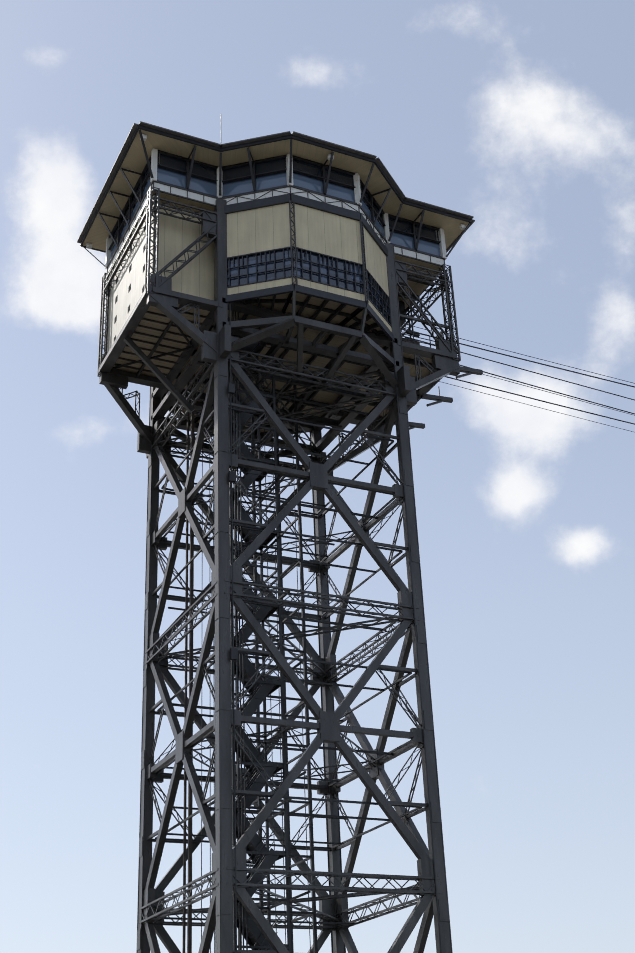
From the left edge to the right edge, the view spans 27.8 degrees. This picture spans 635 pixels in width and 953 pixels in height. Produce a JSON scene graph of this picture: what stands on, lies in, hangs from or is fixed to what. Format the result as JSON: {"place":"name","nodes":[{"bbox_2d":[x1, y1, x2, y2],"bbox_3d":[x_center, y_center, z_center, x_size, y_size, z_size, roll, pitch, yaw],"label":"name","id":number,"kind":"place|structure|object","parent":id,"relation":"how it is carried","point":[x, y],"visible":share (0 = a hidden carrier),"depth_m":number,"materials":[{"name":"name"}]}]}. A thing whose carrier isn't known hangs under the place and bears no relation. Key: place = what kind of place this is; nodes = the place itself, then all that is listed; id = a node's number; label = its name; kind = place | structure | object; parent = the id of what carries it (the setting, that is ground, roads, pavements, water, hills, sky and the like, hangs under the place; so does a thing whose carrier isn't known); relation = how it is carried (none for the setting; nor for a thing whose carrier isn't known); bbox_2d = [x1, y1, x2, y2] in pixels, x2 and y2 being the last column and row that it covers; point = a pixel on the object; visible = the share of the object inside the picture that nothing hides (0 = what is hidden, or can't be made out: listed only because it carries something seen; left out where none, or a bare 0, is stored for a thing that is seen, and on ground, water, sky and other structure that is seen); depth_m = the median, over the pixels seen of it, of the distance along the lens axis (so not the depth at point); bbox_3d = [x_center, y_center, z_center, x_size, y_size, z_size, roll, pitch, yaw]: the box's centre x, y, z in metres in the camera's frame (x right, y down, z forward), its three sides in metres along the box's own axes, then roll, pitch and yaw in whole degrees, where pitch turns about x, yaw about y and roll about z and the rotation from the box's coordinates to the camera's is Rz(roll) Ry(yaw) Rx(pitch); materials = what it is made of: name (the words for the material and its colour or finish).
{"place":"outdoors","nodes":[
{"label":"outdoors","id":0,"kind":"place"},
{"bbox_2d":[107,196,153,352],"bbox_3d":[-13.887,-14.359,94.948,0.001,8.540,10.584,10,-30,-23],"label":"side wall","id":1,"kind":"structure","parent":0,"point":[134,277],"depth_m":95.34,"materials":[{"name":"white metal"}]},
{"bbox_2d":[114,224,145,340],"bbox_3d":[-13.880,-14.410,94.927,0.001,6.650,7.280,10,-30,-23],"label":"small windows","id":2,"kind":"structure","parent":1,"relation":"in","point":[129,288],"depth_m":94.61,"materials":[{"name":"glass"}]},
{"bbox_2d":[110,154,436,247],"bbox_3d":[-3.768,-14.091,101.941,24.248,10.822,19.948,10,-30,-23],"label":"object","id":3,"kind":"object","parent":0,"point":[159,163],"depth_m":102.41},
{"bbox_2d":[0,0,634,952],"label":"sky","id":4,"kind":"structure","parent":0,"point":[517,117],"materials":[{"name":"blue"}]},
{"label":"ground","id":5,"kind":"structure","parent":0,"visible":0},
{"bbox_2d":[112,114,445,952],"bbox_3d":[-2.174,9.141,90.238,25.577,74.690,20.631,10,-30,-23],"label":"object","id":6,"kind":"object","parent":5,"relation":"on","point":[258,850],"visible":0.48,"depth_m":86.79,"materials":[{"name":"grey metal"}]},
{"bbox_2d":[401,323,634,431],"bbox_3d":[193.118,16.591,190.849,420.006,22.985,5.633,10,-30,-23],"label":"cables","id":7,"kind":"object","parent":6,"relation":"attached to","point":[537,386],"visible":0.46,"depth_m":111.12,"materials":[{"name":"metal"}]},
{"bbox_2d":[97,181,482,952],"bbox_3d":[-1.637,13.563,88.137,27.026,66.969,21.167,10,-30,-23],"label":"steel lattice tower","id":8,"kind":"structure","parent":5,"relation":"on","point":[219,349],"depth_m":88.47,"materials":[{"name":"grey metal"}]},
{"bbox_2d":[80,125,471,435],"bbox_3d":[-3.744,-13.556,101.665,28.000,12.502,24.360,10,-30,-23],"label":"trim framing","id":9,"kind":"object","parent":8,"relation":"on","point":[298,200],"depth_m":94.35,"materials":[{"name":"black metal"}]},
{"bbox_2d":[107,203,391,342],"bbox_3d":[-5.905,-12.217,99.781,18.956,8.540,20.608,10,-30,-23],"label":"wall panels","id":10,"kind":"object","parent":9,"relation":"attached to","point":[268,228],"depth_m":92.80,"materials":[{"name":"beige metal"}]},
{"bbox_2d":[83,129,468,250],"bbox_3d":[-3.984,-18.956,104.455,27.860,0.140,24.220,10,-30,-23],"label":"cabin eave boards","id":11,"kind":"object","parent":9,"relation":"attached to","point":[134,161],"visible":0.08,"depth_m":96.37,"materials":[{"name":"beige wood"}]},
{"bbox_2d":[111,153,440,266],"bbox_3d":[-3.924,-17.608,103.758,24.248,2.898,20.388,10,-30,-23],"label":"windows","id":12,"kind":"structure","parent":9,"relation":"in","point":[173,177],"depth_m":95.47,"materials":[{"name":"blue glass"}]},
{"bbox_2d":[86,134,465,346],"bbox_3d":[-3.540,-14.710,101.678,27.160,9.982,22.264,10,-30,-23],"label":"window frame","id":13,"kind":"object","parent":9,"relation":"attached to","point":[211,200],"visible":0.4,"depth_m":95.04,"materials":[{"name":"grey metal"}]},
{"bbox_2d":[77,121,474,252],"bbox_3d":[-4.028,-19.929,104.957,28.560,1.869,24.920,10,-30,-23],"label":"roof","id":14,"kind":"structure","parent":9,"relation":"on","point":[131,133],"depth_m":95.47,"materials":[{"name":"black metal"}]},
{"bbox_2d":[113,190,442,432],"bbox_3d":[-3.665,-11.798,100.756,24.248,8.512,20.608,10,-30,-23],"label":"cabin soffit sheets","id":15,"kind":"object","parent":9,"relation":"attached to","point":[337,341],"visible":0.1,"depth_m":95.95,"materials":[{"name":"beige metal"}]},
{"bbox_2d":[227,248,388,321],"bbox_3d":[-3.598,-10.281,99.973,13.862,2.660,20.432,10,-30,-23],"label":"window band","id":16,"kind":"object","parent":9,"relation":"in","point":[280,273],"depth_m":91.52,"materials":[{"name":"blue glass"}]},
{"bbox_2d":[182,338,419,952],"bbox_3d":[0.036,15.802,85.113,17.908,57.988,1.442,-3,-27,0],"label":"ladder","id":17,"kind":"object","parent":5,"relation":"on","point":[189,907],"visible":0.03,"depth_m":86.33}
]}

